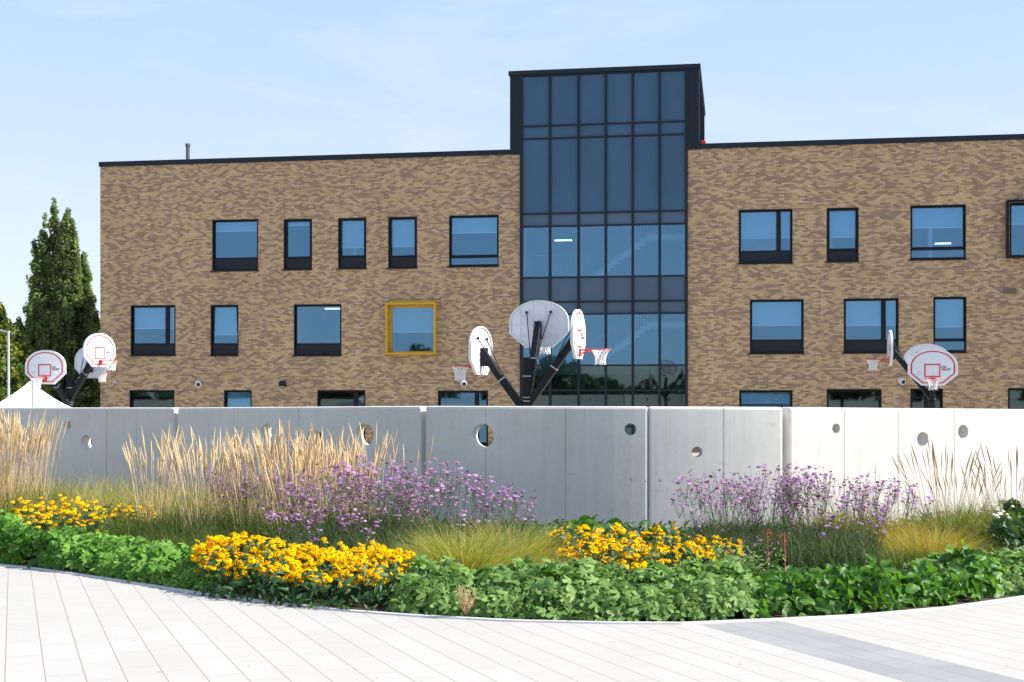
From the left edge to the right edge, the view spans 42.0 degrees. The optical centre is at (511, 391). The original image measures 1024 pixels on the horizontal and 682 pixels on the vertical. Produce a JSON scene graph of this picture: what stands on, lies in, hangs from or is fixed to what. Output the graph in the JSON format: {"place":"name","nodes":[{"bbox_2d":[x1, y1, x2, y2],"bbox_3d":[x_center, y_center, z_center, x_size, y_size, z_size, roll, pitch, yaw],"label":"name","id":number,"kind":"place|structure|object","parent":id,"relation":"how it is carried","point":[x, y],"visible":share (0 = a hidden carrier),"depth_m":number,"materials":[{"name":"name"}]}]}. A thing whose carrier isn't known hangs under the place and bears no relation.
{"place":"outdoors","nodes":[
{"label":"outdoors","id":0,"kind":"place"},
{"bbox_2d":[95,500,336,554],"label":"meadow grass","id":1,"kind":"structure","parent":0,"point":[192,542],"depth_m":14.44,"materials":[{"name":"plant"}]},
{"bbox_2d":[91,439,698,455],"bbox_3d":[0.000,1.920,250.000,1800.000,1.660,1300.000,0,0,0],"label":"ground","id":2,"kind":"structure","parent":0,"point":[695,453],"depth_m":57.66,"materials":[{"name":"concrete"}]},
{"bbox_2d":[0,329,9,397],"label":"street lamp","id":3,"kind":"object","parent":2,"relation":"on","point":[8,363],"visible":0.45,"depth_m":49.96,"materials":[{"name":"metal"}]},
{"bbox_2d":[0,302,54,401],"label":"yellowing tree","id":4,"kind":"object","parent":2,"relation":"on","point":[21,351],"visible":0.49,"depth_m":63.60,"materials":[{"name":"green plant"}]},
{"bbox_2d":[0,381,71,407],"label":"marquee","id":5,"kind":"object","parent":2,"relation":"on","point":[21,397],"visible":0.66,"depth_m":41.41,"materials":[{"name":"white fabric"}]},
{"bbox_2d":[15,197,99,407],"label":"poplar tree","id":6,"kind":"object","parent":2,"relation":"on","point":[61,315],"visible":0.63,"depth_m":75.37,"materials":[{"name":"green plant"}]},
{"bbox_2d":[25,333,118,407],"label":"basketball post","id":7,"kind":"object","parent":2,"relation":"on","point":[95,356],"visible":0.97,"depth_m":43.29,"materials":[{"name":"black paint"}]},
{"bbox_2d":[0,408,177,503],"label":"concrete wall","id":8,"kind":"structure","parent":2,"relation":"on","point":[108,431],"depth_m":20.95,"materials":[{"name":"concrete"}]},
{"bbox_2d":[178,406,426,519],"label":"concrete wall","id":9,"kind":"structure","parent":2,"relation":"on","point":[407,422],"depth_m":18.87,"materials":[{"name":"concrete"}]},
{"bbox_2d":[0,526,1021,621],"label":"planting bed","id":10,"kind":"object","parent":2,"relation":"on","point":[739,615],"visible":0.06,"depth_m":11.35,"materials":[{"name":"concrete"}]},
{"bbox_2d":[0,509,39,560],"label":"geranium cover","id":11,"kind":"object","parent":10,"relation":"on","point":[9,515],"visible":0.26,"depth_m":15.84,"materials":[{"name":"green plant"}]},
{"bbox_2d":[0,408,65,513],"bbox_3d":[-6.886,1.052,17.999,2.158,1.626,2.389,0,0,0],"label":"feather reed grass","id":12,"kind":"object","parent":10,"relation":"on","point":[10,475],"depth_m":17.91,"materials":[{"name":"plant"}]},
{"bbox_2d":[0,517,69,568],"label":"elephant ears plant","id":13,"kind":"object","parent":10,"relation":"on","point":[49,540],"visible":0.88,"depth_m":14.65,"materials":[{"name":"green plant"}]},
{"bbox_2d":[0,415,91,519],"bbox_3d":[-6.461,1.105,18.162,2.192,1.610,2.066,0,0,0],"label":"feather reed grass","id":14,"kind":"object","parent":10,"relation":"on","point":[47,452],"depth_m":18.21,"materials":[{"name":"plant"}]},
{"bbox_2d":[11,494,155,532],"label":"coneflower plant","id":15,"kind":"object","parent":10,"relation":"on","point":[68,519],"visible":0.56,"depth_m":16.36,"materials":[{"name":"yellow plant"}]},
{"bbox_2d":[77,506,179,543],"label":"sedge tussock","id":16,"kind":"object","parent":10,"relation":"on","point":[114,532],"visible":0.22,"depth_m":15.10,"materials":[{"name":"green plant"}]},
{"bbox_2d":[35,524,232,594],"bbox_3d":[-4.042,1.726,13.892,0.858,0.464,4.948,0,0,-44],"label":"geranium cover","id":17,"kind":"object","parent":10,"relation":"on","point":[120,557],"visible":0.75,"depth_m":13.39,"materials":[{"name":"green plant"}]},
{"bbox_2d":[0,459,279,532],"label":"meadow grass","id":18,"kind":"structure","parent":10,"relation":"on","point":[106,499],"depth_m":17.70,"materials":[{"name":"plant"}]},
{"bbox_2d":[88,424,205,537],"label":"feather reed grass","id":19,"kind":"object","parent":10,"relation":"on","point":[159,489],"depth_m":15.55,"materials":[{"name":"plant"}]},
{"bbox_2d":[130,426,253,541],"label":"feather reed grass","id":20,"kind":"object","parent":10,"relation":"on","point":[180,464],"depth_m":14.89,"materials":[{"name":"plant"}]},
{"bbox_2d":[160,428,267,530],"bbox_3d":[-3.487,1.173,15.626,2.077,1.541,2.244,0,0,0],"label":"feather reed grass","id":21,"kind":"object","parent":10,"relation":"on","point":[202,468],"depth_m":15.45,"materials":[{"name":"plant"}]},
{"bbox_2d":[159,427,296,539],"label":"feather reed grass","id":22,"kind":"object","parent":10,"relation":"on","point":[237,468],"depth_m":14.68,"materials":[{"name":"plant"}]},
{"bbox_2d":[190,530,305,607],"bbox_3d":[-2.317,1.587,12.053,1.017,0.620,2.108,0,0,-23],"label":"coneflower plant","id":23,"kind":"object","parent":10,"relation":"on","point":[270,566],"visible":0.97,"depth_m":11.98,"materials":[{"name":"yellow plant"}]},
{"bbox_2d":[203,461,311,535],"bbox_3d":[-2.850,1.311,15.227,1.348,1.039,1.717,0,0,-24],"label":"purple verbena","id":24,"kind":"object","parent":10,"relation":"on","point":[243,489],"visible":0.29,"depth_m":15.18,"materials":[{"name":"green plant"}]},
{"bbox_2d":[212,418,326,541],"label":"feather reed grass","id":25,"kind":"object","parent":10,"relation":"on","point":[261,451],"depth_m":14.55,"materials":[{"name":"plant"}]},
{"bbox_2d":[214,430,358,541],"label":"feather reed grass","id":26,"kind":"object","parent":10,"relation":"on","point":[315,461],"depth_m":14.16,"materials":[{"name":"plant"}]},
{"bbox_2d":[260,502,386,578],"bbox_3d":[-1.780,1.453,12.914,1.498,0.755,1.468,0,0,0],"label":"purple verbena","id":27,"kind":"object","parent":10,"relation":"on","point":[314,539],"visible":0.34,"depth_m":12.87,"materials":[{"name":"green plant"}]},
{"bbox_2d":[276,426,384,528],"bbox_3d":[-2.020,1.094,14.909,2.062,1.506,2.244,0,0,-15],"label":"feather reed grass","id":28,"kind":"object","parent":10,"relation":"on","point":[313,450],"depth_m":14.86,"materials":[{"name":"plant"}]},
{"bbox_2d":[280,537,414,610],"bbox_3d":[-1.415,1.611,11.657,1.346,0.539,1.749,0,0,0],"label":"coneflower plant","id":29,"kind":"object","parent":10,"relation":"on","point":[375,575],"visible":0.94,"depth_m":11.39,"materials":[{"name":"yellow plant"}]},
{"bbox_2d":[266,454,428,551],"bbox_3d":[-1.697,1.247,13.780,2.017,1.166,2.689,0,0,0],"label":"purple verbena","id":30,"kind":"object","parent":10,"relation":"on","point":[382,533],"visible":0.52,"depth_m":13.47,"materials":[{"name":"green plant"}]},
{"bbox_2d":[303,432,395,528],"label":"feather reed grass","id":31,"kind":"object","parent":10,"relation":"on","point":[345,458],"depth_m":14.66,"materials":[{"name":"plant"}]},
{"bbox_2d":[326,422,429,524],"bbox_3d":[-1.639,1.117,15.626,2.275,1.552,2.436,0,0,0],"label":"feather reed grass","id":32,"kind":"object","parent":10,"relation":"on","point":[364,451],"depth_m":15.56,"materials":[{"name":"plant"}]},
{"bbox_2d":[382,434,443,528],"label":"feather reed grass","id":33,"kind":"object","parent":10,"relation":"on","point":[417,464],"depth_m":15.76,"materials":[{"name":"plant"}]},
{"bbox_2d":[362,526,468,568],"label":"sedge tussock","id":34,"kind":"object","parent":10,"relation":"on","point":[396,544],"visible":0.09,"depth_m":12.40,"materials":[{"name":"green plant"}]},
{"bbox_2d":[346,458,543,550],"bbox_3d":[-0.632,1.282,14.027,2.207,1.095,2.630,0,0,0],"label":"purple verbena","id":35,"kind":"object","parent":10,"relation":"on","point":[441,487],"visible":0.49,"depth_m":13.95,"materials":[{"name":"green plant"}]},
{"bbox_2d":[365,509,559,602],"bbox_3d":[-0.559,1.528,12.127,2.729,1.011,2.864,0,0,0],"label":"sedge tussock","id":36,"kind":"object","parent":10,"relation":"on","point":[477,558],"visible":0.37,"depth_m":11.98,"materials":[{"name":"plant"}]},
{"bbox_2d":[456,582,475,616],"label":"dry twig plant","id":37,"kind":"object","parent":10,"relation":"on","point":[465,604],"visible":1,"depth_m":10.50,"materials":[{"name":"plant"}]},
{"bbox_2d":[443,505,587,563],"bbox_3d":[-0.109,1.575,12.954,2.645,0.988,2.625,0,0,0],"label":"sedge tussock","id":38,"kind":"object","parent":10,"relation":"on","point":[541,546],"visible":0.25,"depth_m":12.76,"materials":[{"name":"plant"}]},
{"bbox_2d":[518,546,588,563],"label":"sedge tussock","id":39,"kind":"object","parent":10,"relation":"on","point":[553,558],"visible":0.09,"depth_m":12.33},
{"bbox_2d":[385,554,764,621],"bbox_3d":[0.566,1.619,11.075,3.349,0.515,1.749,0,0,0],"label":"geranium cover","id":40,"kind":"object","parent":10,"relation":"on","point":[692,589],"visible":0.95,"depth_m":10.61,"materials":[{"name":"green plant"}]},
{"bbox_2d":[552,514,609,556],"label":"elephant ears plant","id":41,"kind":"object","parent":10,"relation":"on","point":[589,521],"visible":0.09,"depth_m":14.59,"materials":[{"name":"green plant"}]},
{"bbox_2d":[545,521,649,569],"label":"coneflower plant","id":42,"kind":"object","parent":10,"relation":"on","point":[622,550],"visible":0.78,"depth_m":12.79,"materials":[{"name":"yellow plant"}]},
{"bbox_2d":[606,518,629,539],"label":"elephant ears plant","id":43,"kind":"object","parent":10,"relation":"on","point":[612,521],"visible":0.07,"depth_m":14.44,"materials":[{"name":"green plant"}]},
{"bbox_2d":[640,525,670,546],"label":"elephant ears plant","id":44,"kind":"object","parent":10,"relation":"on","point":[663,528],"visible":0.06,"depth_m":14.52,"materials":[{"name":"green plant"}]},
{"bbox_2d":[635,520,705,569],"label":"coneflower plant","id":45,"kind":"object","parent":10,"relation":"on","point":[657,552],"visible":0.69,"depth_m":12.73,"materials":[{"name":"yellow plant"}]},
{"bbox_2d":[703,535,744,564],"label":"coneflower plant","id":46,"kind":"object","parent":10,"relation":"on","point":[709,552],"visible":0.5,"depth_m":12.85,"materials":[{"name":"yellow plant"}]},
{"bbox_2d":[712,559,754,569],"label":"elephant ears plant","id":47,"kind":"object","parent":10,"relation":"on","point":[750,564],"visible":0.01,"depth_m":11.80,"materials":[{"name":"green plant"}]},
{"bbox_2d":[670,463,824,577],"bbox_3d":[2.425,1.297,13.884,1.989,1.065,2.377,0,0,0],"label":"purple verbena","id":48,"kind":"object","parent":10,"relation":"on","point":[749,534],"visible":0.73,"depth_m":13.69,"materials":[{"name":"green plant"}]},
{"bbox_2d":[761,528,772,569],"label":"red flower stalk","id":49,"kind":"object","parent":10,"relation":"on","point":[767,542],"visible":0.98,"depth_m":12.20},
{"bbox_2d":[742,566,815,618],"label":"elephant ears plant","id":50,"kind":"object","parent":10,"relation":"on","point":[778,590],"visible":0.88,"depth_m":10.68,"materials":[{"name":"green plant"}]},
{"bbox_2d":[777,532,789,570],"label":"red flower stalk","id":51,"kind":"object","parent":10,"relation":"on","point":[784,547],"visible":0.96,"depth_m":12.10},
{"bbox_2d":[795,562,866,614],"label":"elephant ears plant","id":52,"kind":"object","parent":10,"relation":"on","point":[835,589],"visible":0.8,"depth_m":10.80,"materials":[{"name":"green plant"}]},
{"bbox_2d":[766,467,900,577],"bbox_3d":[3.305,1.301,13.681,1.494,1.059,2.792,0,0,14],"label":"purple verbena","id":53,"kind":"object","parent":10,"relation":"on","point":[854,546],"visible":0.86,"depth_m":13.26,"materials":[{"name":"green plant"}]},
{"bbox_2d":[787,495,942,532],"bbox_3d":[4.019,1.545,15.681,2.591,0.845,2.439,0,0,0],"label":"sedge tussock","id":54,"kind":"object","parent":10,"relation":"on","point":[836,520],"visible":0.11,"depth_m":15.59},
{"bbox_2d":[847,553,914,612],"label":"elephant ears plant","id":55,"kind":"object","parent":10,"relation":"on","point":[878,585],"visible":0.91,"depth_m":10.99,"materials":[{"name":"green plant"}]},
{"bbox_2d":[865,478,908,527],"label":"leafy stem","id":56,"kind":"object","parent":10,"relation":"on","point":[898,508],"visible":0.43,"depth_m":15.19,"materials":[{"name":"green plant"}]},
{"bbox_2d":[841,477,933,559],"bbox_3d":[4.047,1.361,14.444,1.118,0.939,2.074,0,0,15],"label":"purple verbena","id":57,"kind":"object","parent":10,"relation":"on","point":[908,493],"visible":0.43,"depth_m":14.39,"materials":[{"name":"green plant"}]},
{"bbox_2d":[829,500,958,545],"bbox_3d":[4.041,1.566,14.233,2.316,0.875,2.387,0,0,0],"label":"sedge tussock","id":58,"kind":"object","parent":10,"relation":"on","point":[896,526],"visible":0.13,"depth_m":14.22,"materials":[{"name":"plant"}]},
{"bbox_2d":[869,532,941,574],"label":"sedge tussock","id":59,"kind":"object","parent":10,"relation":"on","point":[898,560],"visible":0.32,"depth_m":12.84,"materials":[{"name":"green plant"}]},
{"bbox_2d":[894,560,957,609],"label":"elephant ears plant","id":60,"kind":"object","parent":10,"relation":"on","point":[922,586],"visible":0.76,"depth_m":11.22,"materials":[{"name":"green plant"}]},
{"bbox_2d":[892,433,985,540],"bbox_3d":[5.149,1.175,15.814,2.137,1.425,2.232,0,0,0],"label":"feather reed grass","id":61,"kind":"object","parent":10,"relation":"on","point":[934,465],"depth_m":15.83,"materials":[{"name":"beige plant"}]},
{"bbox_2d":[867,508,1021,563],"bbox_3d":[4.173,1.585,13.409,2.304,0.808,2.232,0,0,0],"label":"sedge tussock","id":62,"kind":"object","parent":10,"relation":"on","point":[933,546],"visible":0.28,"depth_m":13.35,"materials":[{"name":"plant"}]},
{"bbox_2d":[897,463,1010,541],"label":"feather reed grass","id":63,"kind":"object","parent":10,"relation":"on","point":[957,528],"depth_m":15.38,"materials":[{"name":"brown plant"}]},
{"bbox_2d":[901,546,1023,595],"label":"geranium cover","id":64,"kind":"object","parent":10,"relation":"on","point":[1009,576],"visible":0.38,"depth_m":12.16,"materials":[{"name":"green plant"}]},
{"bbox_2d":[918,496,1009,538],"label":"sedge tussock","id":65,"kind":"object","parent":10,"relation":"on","point":[964,514],"visible":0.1,"depth_m":15.97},
{"bbox_2d":[938,539,1004,605],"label":"elephant ears plant","id":66,"kind":"object","parent":10,"relation":"on","point":[971,577],"visible":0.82,"depth_m":11.70,"materials":[{"name":"green plant"}]},
{"bbox_2d":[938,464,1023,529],"bbox_3d":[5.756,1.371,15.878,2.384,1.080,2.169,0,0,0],"label":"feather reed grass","id":67,"kind":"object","parent":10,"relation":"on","point":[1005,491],"depth_m":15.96,"materials":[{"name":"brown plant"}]},
{"bbox_2d":[943,443,1023,535],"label":"feather reed grass","id":68,"kind":"object","parent":10,"relation":"on","point":[1010,467],"depth_m":15.42,"materials":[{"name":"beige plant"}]},
{"bbox_2d":[955,502,1022,545],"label":"sedge tussock","id":69,"kind":"object","parent":10,"relation":"on","point":[985,536],"visible":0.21,"depth_m":15.16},
{"bbox_2d":[954,492,1023,525],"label":"meadow grass","id":70,"kind":"structure","parent":10,"relation":"on","point":[988,504],"depth_m":17.26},
{"bbox_2d":[983,498,1023,553],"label":"hydrangea bush","id":71,"kind":"object","parent":10,"relation":"on","point":[1013,524],"visible":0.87,"depth_m":14.52,"materials":[{"name":"green plant"}]},
{"bbox_2d":[980,497,1013,518],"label":"white flowers","id":72,"kind":"object","parent":71,"relation":"on","point":[999,513],"visible":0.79,"depth_m":15.20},
{"bbox_2d":[0,564,1023,624],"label":"kerb","id":73,"kind":"structure","parent":2,"relation":"on","point":[628,622],"depth_m":10.62,"materials":[{"name":"concrete"}]},
{"bbox_2d":[22,496,1021,602],"bbox_3d":[-0.480,1.745,16.222,25.342,0.453,10.215,0,0,4],"label":"foliage","id":74,"kind":"object","parent":2,"relation":"on","point":[754,574],"visible":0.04,"depth_m":15.70,"materials":[{"name":"green plant"}]},
{"bbox_2d":[450,300,610,405],"bbox_3d":[0.391,0.090,30.045,2.885,4.420,2.705,0,0,-26],"label":"basketball post","id":75,"kind":"object","parent":2,"relation":"on","point":[535,326],"visible":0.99,"depth_m":30.31,"materials":[{"name":"black paint"}]},
{"bbox_2d":[426,406,647,532],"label":"concrete wall","id":76,"kind":"structure","parent":2,"relation":"on","point":[568,463],"depth_m":17.49,"materials":[{"name":"concrete"}]},
{"bbox_2d":[99,63,1023,451],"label":"school building","id":77,"kind":"structure","parent":2,"relation":"on","point":[653,235],"depth_m":60.03,"materials":[{"name":"brick"}]},
{"bbox_2d":[128,305,175,355],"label":"window","id":78,"kind":"structure","parent":77,"relation":"in","point":[142,316],"depth_m":63.21,"materials":[{"name":"glass"}]},
{"bbox_2d":[130,390,173,407],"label":"window","id":79,"kind":"structure","parent":77,"relation":"in","point":[138,398],"depth_m":63.21,"materials":[{"name":"glass"}]},
{"bbox_2d":[208,305,238,355],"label":"window","id":80,"kind":"structure","parent":77,"relation":"in","point":[224,318],"depth_m":62.64,"materials":[{"name":"glass"}]},
{"bbox_2d":[210,219,258,271],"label":"window","id":81,"kind":"structure","parent":77,"relation":"in","point":[236,225],"depth_m":62.53,"materials":[{"name":"glass"}]},
{"bbox_2d":[224,390,251,406],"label":"window","id":82,"kind":"structure","parent":77,"relation":"in","point":[232,398],"depth_m":62.56,"materials":[{"name":"glass"}]},
{"bbox_2d":[281,219,312,270],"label":"window","id":83,"kind":"structure","parent":77,"relation":"in","point":[299,262],"depth_m":61.96,"materials":[{"name":"glass"}]},
{"bbox_2d":[291,304,341,355],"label":"window","id":84,"kind":"structure","parent":77,"relation":"in","point":[300,349],"depth_m":61.80,"materials":[{"name":"black metal"}]},
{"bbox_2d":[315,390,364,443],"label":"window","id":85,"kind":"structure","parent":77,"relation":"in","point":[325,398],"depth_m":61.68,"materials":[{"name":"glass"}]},
{"bbox_2d":[336,218,366,269],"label":"window","id":86,"kind":"structure","parent":77,"relation":"in","point":[351,231],"depth_m":61.59,"materials":[{"name":"glass"}]},
{"bbox_2d":[386,216,417,268],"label":"window","id":87,"kind":"structure","parent":77,"relation":"in","point":[402,231],"depth_m":61.19,"materials":[{"name":"glass"}]},
{"bbox_2d":[385,301,436,354],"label":"window","id":88,"kind":"structure","parent":77,"relation":"in","point":[411,316],"depth_m":61.11,"materials":[{"name":"blue glass"}]},
{"bbox_2d":[460,380,466,386],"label":"security camera","id":89,"kind":"object","parent":77,"relation":"attached to","point":[463,383],"visible":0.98,"depth_m":60.10,"materials":[{"name":"white plastic"}]},
{"bbox_2d":[438,391,488,445],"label":"window","id":90,"kind":"structure","parent":77,"relation":"in","point":[439,392],"depth_m":60.57,"materials":[{"name":"black metal"}]},
{"bbox_2d":[447,215,498,267],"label":"window","id":91,"kind":"structure","parent":77,"relation":"in","point":[462,224],"depth_m":60.67,"materials":[{"name":"glass"}]},
{"bbox_2d":[736,209,792,264],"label":"window","id":92,"kind":"structure","parent":77,"relation":"in","point":[761,224],"depth_m":58.52,"materials":[{"name":"glass"}]},
{"bbox_2d":[739,390,791,406],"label":"window","id":93,"kind":"structure","parent":77,"relation":"in","point":[745,396],"depth_m":58.54,"materials":[{"name":"glass"}]},
{"bbox_2d":[748,299,803,353],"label":"window","id":94,"kind":"structure","parent":77,"relation":"in","point":[777,312],"depth_m":58.43,"materials":[{"name":"glass"}]},
{"bbox_2d":[824,207,858,262],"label":"window","id":95,"kind":"structure","parent":77,"relation":"in","point":[841,222],"depth_m":57.95,"materials":[{"name":"glass"}]},
{"bbox_2d":[827,389,881,407],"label":"window","id":96,"kind":"structure","parent":77,"relation":"in","point":[836,398],"depth_m":57.86,"materials":[{"name":"glass"}]},
{"bbox_2d":[841,298,898,353],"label":"window","id":97,"kind":"structure","parent":77,"relation":"in","point":[883,312],"depth_m":57.76,"materials":[{"name":"glass"}]},
{"bbox_2d":[897,377,905,384],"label":"security camera","id":98,"kind":"object","parent":77,"relation":"attached to","point":[901,381],"visible":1,"depth_m":56.98,"materials":[{"name":"white plastic"}]},
{"bbox_2d":[910,389,942,407],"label":"window","id":99,"kind":"structure","parent":77,"relation":"in","point":[918,399],"depth_m":57.34,"materials":[{"name":"glass"}]},
{"bbox_2d":[908,204,966,260],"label":"window","id":100,"kind":"structure","parent":77,"relation":"in","point":[921,216],"depth_m":57.31,"materials":[{"name":"glass"}]},
{"bbox_2d":[933,297,966,352],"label":"window","id":101,"kind":"structure","parent":77,"relation":"in","point":[948,312],"depth_m":57.24,"materials":[{"name":"glass"}]},
{"bbox_2d":[1006,199,1023,257],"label":"window","id":102,"kind":"structure","parent":77,"relation":"in","point":[1016,209],"depth_m":56.66,"materials":[{"name":"glass"}]},
{"bbox_2d":[1008,388,1023,408],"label":"window","id":103,"kind":"structure","parent":77,"relation":"in","point":[1015,395],"depth_m":56.76,"materials":[{"name":"glass"}]},
{"bbox_2d":[648,406,781,532],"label":"concrete wall","id":104,"kind":"structure","parent":2,"relation":"on","point":[727,440],"depth_m":17.30,"materials":[{"name":"concrete"}]},
{"bbox_2d":[782,407,1023,524],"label":"concrete wall","id":105,"kind":"structure","parent":2,"relation":"on","point":[841,444],"depth_m":18.26,"materials":[{"name":"concrete"}]},
{"bbox_2d":[865,330,957,407],"bbox_3d":[12.792,0.328,40.844,2.967,4.445,2.742,0,0,-34],"label":"basketball post","id":106,"kind":"object","parent":2,"relation":"on","point":[931,367],"visible":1,"depth_m":39.78,"materials":[{"name":"black paint"}]},
{"bbox_2d":[0,566,1023,681],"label":"pavement","id":107,"kind":"structure","parent":0,"point":[58,627],"depth_m":9.16,"materials":[{"name":"concrete"}]},
{"bbox_2d":[0,0,1023,371],"label":"sky","id":108,"kind":"structure","parent":0,"point":[84,84],"materials":[{"name":"blue"}]},
{"bbox_2d":[675,537,787,573],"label":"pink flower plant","id":109,"kind":"object","parent":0,"point":[713,547],"visible":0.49,"depth_m":12.21,"materials":[{"name":"green plant"}]},
{"bbox_2d":[709,550,785,579],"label":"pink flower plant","id":110,"kind":"object","parent":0,"point":[746,560],"visible":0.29,"depth_m":11.87,"materials":[{"name":"green plant"}]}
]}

